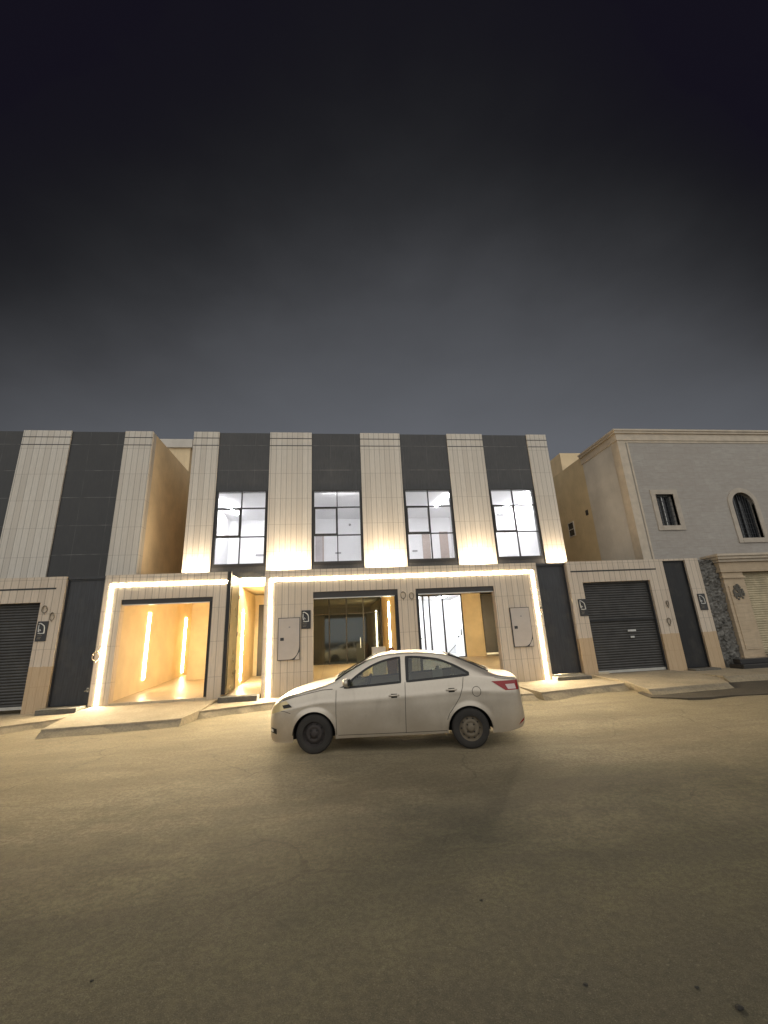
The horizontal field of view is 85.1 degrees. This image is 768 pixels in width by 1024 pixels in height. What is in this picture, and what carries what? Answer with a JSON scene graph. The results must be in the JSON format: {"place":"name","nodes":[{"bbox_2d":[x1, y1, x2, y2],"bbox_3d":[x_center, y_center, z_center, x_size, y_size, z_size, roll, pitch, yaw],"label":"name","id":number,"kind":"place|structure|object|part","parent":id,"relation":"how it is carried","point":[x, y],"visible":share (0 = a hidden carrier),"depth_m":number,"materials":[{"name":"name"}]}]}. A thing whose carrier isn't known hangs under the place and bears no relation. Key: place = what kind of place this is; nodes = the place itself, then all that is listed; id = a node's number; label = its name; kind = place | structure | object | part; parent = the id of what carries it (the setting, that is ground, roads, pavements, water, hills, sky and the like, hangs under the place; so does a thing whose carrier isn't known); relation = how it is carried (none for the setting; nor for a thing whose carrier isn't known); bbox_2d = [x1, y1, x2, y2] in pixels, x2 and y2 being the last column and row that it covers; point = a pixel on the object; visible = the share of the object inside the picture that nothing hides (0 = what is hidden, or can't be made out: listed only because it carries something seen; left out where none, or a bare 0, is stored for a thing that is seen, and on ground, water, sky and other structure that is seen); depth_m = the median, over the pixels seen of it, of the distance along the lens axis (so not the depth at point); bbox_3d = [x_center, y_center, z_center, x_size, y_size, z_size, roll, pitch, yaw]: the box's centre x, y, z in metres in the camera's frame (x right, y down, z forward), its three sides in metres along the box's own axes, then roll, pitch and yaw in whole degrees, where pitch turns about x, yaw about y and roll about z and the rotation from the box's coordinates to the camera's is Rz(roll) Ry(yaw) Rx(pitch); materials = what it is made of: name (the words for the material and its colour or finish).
{"place":"outdoors","nodes":[
{"label":"outdoors","id":0,"kind":"place"},
{"bbox_2d":[0,713,72,734],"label":"pavement","id":1,"kind":"structure","parent":0,"point":[14,722],"depth_m":10.46,"materials":[{"name":"concrete"}]},
{"bbox_2d":[34,705,84,715],"bbox_3d":[-8.994,5.534,11.626,1.030,0.160,0.480,-1,-17,-7],"label":"door step","id":2,"kind":"object","parent":1,"relation":"on","point":[59,710],"depth_m":11.43,"materials":[{"name":"grey stone"}]},
{"bbox_2d":[34,699,217,739],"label":"driveway","id":3,"kind":"structure","parent":0,"point":[111,719],"depth_m":10.07,"materials":[{"name":"concrete"}]},
{"bbox_2d":[198,697,280,718],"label":"pavement","id":4,"kind":"structure","parent":0,"point":[216,709],"depth_m":11.26,"materials":[{"name":"concrete"}]},
{"bbox_2d":[217,694,258,702],"bbox_3d":[-4.247,5.471,12.231,1.100,0.180,0.400,-1,-17,-7],"label":"door step","id":5,"kind":"object","parent":4,"relation":"on","point":[238,698],"depth_m":12.06,"materials":[{"name":"grey stone"}]},
{"bbox_2d":[0,654,767,1023],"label":"street","id":6,"kind":"structure","parent":0,"point":[610,848],"depth_m":3.30,"materials":[{"name":"grey asphalt"}]},
{"bbox_2d":[0,576,105,713],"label":"gate wall","id":7,"kind":"structure","parent":6,"relation":"on","point":[55,668],"depth_m":12.41,"materials":[{"name":"tile"}]},
{"bbox_2d":[34,621,48,641],"bbox_3d":[-10.115,3.523,12.353,0.290,0.570,0.045,-1,-17,-7],"label":"house plaque","id":8,"kind":"object","parent":7,"relation":"attached to","point":[41,631],"visible":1,"depth_m":12.35,"materials":[{"name":"black metal"}]},
{"bbox_2d":[47,579,104,706],"bbox_3d":[-9.130,3.823,12.489,1.110,3.620,0.171,-1,-17,-7],"label":"gate door","id":9,"kind":"structure","parent":7,"relation":"in","point":[73,665],"depth_m":12.49,"materials":[{"name":"grey metal"}]},
{"bbox_2d":[0,430,192,577],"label":"villa","id":10,"kind":"object","parent":6,"relation":"on","point":[78,504],"visible":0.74,"depth_m":15.22,"materials":[{"name":"stone"}]},
{"bbox_2d":[87,572,239,707],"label":"gate wall","id":11,"kind":"structure","parent":6,"relation":"on","point":[218,592],"depth_m":12.95,"materials":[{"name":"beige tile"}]},
{"bbox_2d":[92,649,100,662],"bbox_3d":[-8.481,4.243,12.326,0.242,0.399,0.070,-1,-17,-7],"label":"cable coil","id":12,"kind":"object","parent":11,"relation":"attached to","point":[98,653],"visible":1,"depth_m":12.32,"materials":[{"name":"plastic"}]},
{"bbox_2d":[108,432,608,705],"bbox_3d":[-1.208,2.886,20.432,15.860,9.740,12.980,-1,-17,-7],"label":"villa","id":13,"kind":"object","parent":6,"relation":"on","point":[259,505],"visible":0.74,"depth_m":16.75,"materials":[{"name":"stone"}]},
{"bbox_2d":[212,490,266,567],"bbox_3d":[-5.298,0.591,15.428,1.820,2.920,0.150,-1,-17,-7],"label":"window","id":14,"kind":"structure","parent":13,"relation":"in","point":[239,536],"depth_m":15.34,"materials":[{"name":"black metal"}]},
{"bbox_2d":[256,605,263,675],"bbox_3d":[-4.808,5.258,17.270,0.780,2.820,0.050,-1,-17,-7],"label":"entrance door","id":15,"kind":"structure","parent":13,"relation":"in","point":[261,607],"depth_m":17.20,"materials":[{"name":"wood"}]},
{"bbox_2d":[313,490,362,564],"bbox_3d":[-1.764,0.542,15.848,1.820,2.920,0.150,-1,-17,-7],"label":"window","id":16,"kind":"structure","parent":13,"relation":"in","point":[329,534],"depth_m":15.78,"materials":[{"name":"black metal"}]},
{"bbox_2d":[372,646,385,654],"bbox_3d":[-0.165,5.273,14.598,0.470,1.082,0.380,-1,-17,-7],"label":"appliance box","id":17,"kind":"object","parent":13,"relation":"on","point":[378,649],"visible":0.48,"depth_m":14.55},
{"bbox_2d":[404,489,456,562],"bbox_3d":[1.796,0.493,16.271,1.870,2.920,0.150,-1,-17,-7],"label":"window","id":18,"kind":"structure","parent":13,"relation":"in","point":[432,559],"depth_m":16.23,"materials":[{"name":"black metal"}]},
{"bbox_2d":[418,594,466,656],"bbox_3d":[2.821,5.715,21.007,2.470,3.090,0.140,-1,-17,-7],"label":"sliding door","id":19,"kind":"structure","parent":13,"relation":"in","point":[441,595],"depth_m":21.07,"materials":[{"name":"black metal"}]},
{"bbox_2d":[480,594,498,654],"bbox_3d":[5.409,5.705,21.348,0.700,2.960,0.100,-1,-17,-7],"label":"back door","id":20,"kind":"structure","parent":13,"relation":"in","point":[488,617],"depth_m":21.30,"materials":[{"name":"metal"}]},
{"bbox_2d":[489,488,543,559],"bbox_3d":[5.271,0.446,16.683,1.850,2.920,0.150,-1,-17,-7],"label":"window","id":21,"kind":"structure","parent":13,"relation":"in","point":[541,556],"depth_m":16.61,"materials":[{"name":"black metal"}]},
{"bbox_2d":[271,645,524,753],"bbox_3d":[0.196,3.317,7.697,4.318,1.568,2.120,-4,-17,3],"label":"parked car","id":22,"kind":"object","parent":6,"relation":"on","point":[468,703],"visible":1,"depth_m":6.89,"materials":[{"name":"silver metal"}]},
{"bbox_3d":[-0.222,3.091,7.000,1.140,1.217,0.255,-4,-17,3],"label":"door","id":23,"kind":"part","parent":22,"relation":"part of","materials":[{"name":"silver metal"}]},
{"bbox_3d":[0.891,3.012,6.951,1.094,1.209,0.256,-4,-17,3],"label":"door","id":24,"kind":"part","parent":22,"relation":"part of","materials":[{"name":"silver metal"}]},
{"bbox_3d":[1.504,2.751,7.775,0.803,0.338,1.364,-4,-17,3],"label":"rear window","id":25,"kind":"part","parent":22,"relation":"part of","materials":[{"name":"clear glass"}]},
{"bbox_2d":[261,563,581,698],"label":"gate wall","id":26,"kind":"structure","parent":6,"relation":"on","point":[533,587],"depth_m":13.85,"materials":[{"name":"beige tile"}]},
{"bbox_2d":[277,617,299,660],"bbox_3d":[-2.963,3.947,13.028,0.680,1.270,0.077,-1,-17,-7],"label":"meter cabinet","id":27,"kind":"object","parent":26,"relation":"attached to","point":[288,647],"visible":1,"depth_m":13.00,"materials":[{"name":"grey metal"}]},
{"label":"cabinet door","id":28,"kind":"part","parent":27,"relation":"part of","materials":[{"name":"metal"}]},
{"bbox_2d":[301,610,310,628],"bbox_3d":[-2.470,3.408,13.264,0.290,0.570,0.045,-1,-17,-7],"label":"house plaque","id":29,"kind":"object","parent":26,"relation":"attached to","point":[306,620],"visible":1,"depth_m":13.25,"materials":[{"name":"black metal"}]},
{"bbox_2d":[509,607,533,646],"bbox_3d":[4.582,3.824,13.930,0.680,1.270,0.077,-1,-17,-7],"label":"meter cabinet","id":30,"kind":"object","parent":26,"relation":"attached to","point":[521,628],"visible":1,"depth_m":13.90,"materials":[{"name":"grey metal"}]},
{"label":"cabinet door","id":31,"kind":"part","parent":30,"relation":"part of","materials":[{"name":"metal"}]},
{"bbox_2d":[536,565,581,673],"bbox_3d":[5.939,3.642,14.402,1.130,3.600,0.080,-1,-17,-7],"label":"gate door","id":32,"kind":"structure","parent":26,"relation":"in","point":[557,613],"depth_m":14.37,"materials":[{"name":"grey metal"}]},
{"bbox_2d":[564,558,725,674],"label":"gate wall","id":33,"kind":"structure","parent":6,"relation":"on","point":[624,626],"depth_m":14.62,"materials":[{"name":"tile"}]},
{"bbox_2d":[577,599,588,615],"bbox_3d":[6.844,3.280,14.370,0.290,0.570,0.045,-1,-17,-7],"label":"house plaque","id":34,"kind":"object","parent":33,"relation":"attached to","point":[583,609],"visible":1,"depth_m":14.36,"materials":[{"name":"black metal"}]},
{"bbox_2d":[662,561,709,667],"bbox_3d":[10.647,3.568,14.859,0.910,3.680,0.080,-1,-17,-7],"label":"gate door","id":35,"kind":"structure","parent":33,"relation":"in","point":[686,617],"depth_m":14.83,"materials":[{"name":"black metal"}]},
{"bbox_2d":[697,593,708,609],"bbox_3d":[11.371,3.199,14.913,0.290,0.570,0.045,-1,-17,-7],"label":"house plaque","id":36,"kind":"object","parent":33,"relation":"attached to","point":[702,602],"visible":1,"depth_m":14.90,"materials":[{"name":"black metal"}]},
{"bbox_2d":[550,429,767,561],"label":"stone house","id":37,"kind":"structure","parent":6,"relation":"on","point":[632,494],"depth_m":18.28,"materials":[{"name":"beige paint"}]},
{"bbox_2d":[568,521,575,537],"bbox_3d":[9.798,0.914,21.831,0.040,0.760,0.530,-1,-17,-7],"label":"side window","id":38,"kind":"structure","parent":37,"relation":"in","point":[571,528],"depth_m":21.83,"materials":[{"name":"glass"}]},
{"bbox_2d":[649,490,686,530],"bbox_3d":[11.896,-0.063,17.664,1.230,1.770,0.300,-1,-17,-7],"label":"window","id":39,"kind":"structure","parent":37,"relation":"in","point":[662,505],"depth_m":17.67,"materials":[{"name":"stone"}]},
{"bbox_2d":[727,488,767,542],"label":"window","id":40,"kind":"structure","parent":37,"relation":"in","point":[739,500],"depth_m":18.01,"materials":[{"name":"stone"}]},
{"bbox_2d":[699,552,767,657],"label":"stone gate","id":41,"kind":"structure","parent":6,"relation":"on","point":[743,577],"depth_m":15.27,"materials":[{"name":"stone"}]},
{"bbox_2d":[735,1003,743,1010],"bbox_3d":[1.689,2.356,1.987,0.045,0.019,0.028,-1,-17,-7],"label":"pebble","id":42,"kind":"object","parent":6,"relation":"on","point":[739,1007],"visible":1,"depth_m":1.98,"materials":[{"name":"stone"}]},
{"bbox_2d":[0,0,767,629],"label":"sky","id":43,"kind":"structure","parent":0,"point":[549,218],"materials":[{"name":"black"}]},
{"bbox_2d":[519,687,538,700],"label":"driveway","id":44,"kind":"structure","parent":0,"point":[526,695],"depth_m":11.04,"materials":[{"name":"concrete"}]},
{"bbox_2d":[518,677,630,700],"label":"pavement","id":45,"kind":"structure","parent":0,"point":[549,690],"depth_m":11.73,"materials":[{"name":"concrete"}]},
{"bbox_2d":[552,674,591,680],"bbox_3d":[6.054,5.346,13.460,1.150,0.130,0.380,-1,-17,-7],"label":"door step","id":46,"kind":"object","parent":45,"relation":"on","point":[569,677],"depth_m":13.31,"materials":[{"name":"beige stone"}]},
{"bbox_2d":[592,669,733,694],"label":"driveway","id":47,"kind":"structure","parent":0,"point":[658,682],"depth_m":11.82,"materials":[{"name":"concrete"}]},
{"bbox_2d":[638,680,767,699],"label":"soil bank","id":48,"kind":"structure","parent":0,"point":[746,688],"depth_m":10.48,"materials":[{"name":"beige soil"}]},
{"bbox_2d":[683,667,767,681],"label":"pavement","id":49,"kind":"structure","parent":0,"point":[728,674],"depth_m":12.66,"materials":[{"name":"concrete"}]},
{"bbox_2d":[688,667,720,670],"bbox_3d":[10.767,5.284,14.045,0.950,0.080,0.330,-1,-17,-7],"label":"door step","id":50,"kind":"object","parent":49,"relation":"on","point":[704,669],"depth_m":13.92,"materials":[{"name":"beige stone"}]},
{"bbox_2d":[698,560,740,666],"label":"rock wall","id":51,"kind":"structure","parent":49,"relation":"on","point":[716,597],"depth_m":15.02,"materials":[{"name":"grey stone"}]},
{"bbox_2d":[729,662,767,668],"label":"door step","id":52,"kind":"object","parent":49,"relation":"on","point":[751,665],"depth_m":13.85,"materials":[{"name":"grey concrete"}]},
{"bbox_2d":[732,657,767,663],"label":"door step","id":53,"kind":"object","parent":52,"relation":"on","point":[751,660],"depth_m":14.15,"materials":[{"name":"black stone"}]}
]}

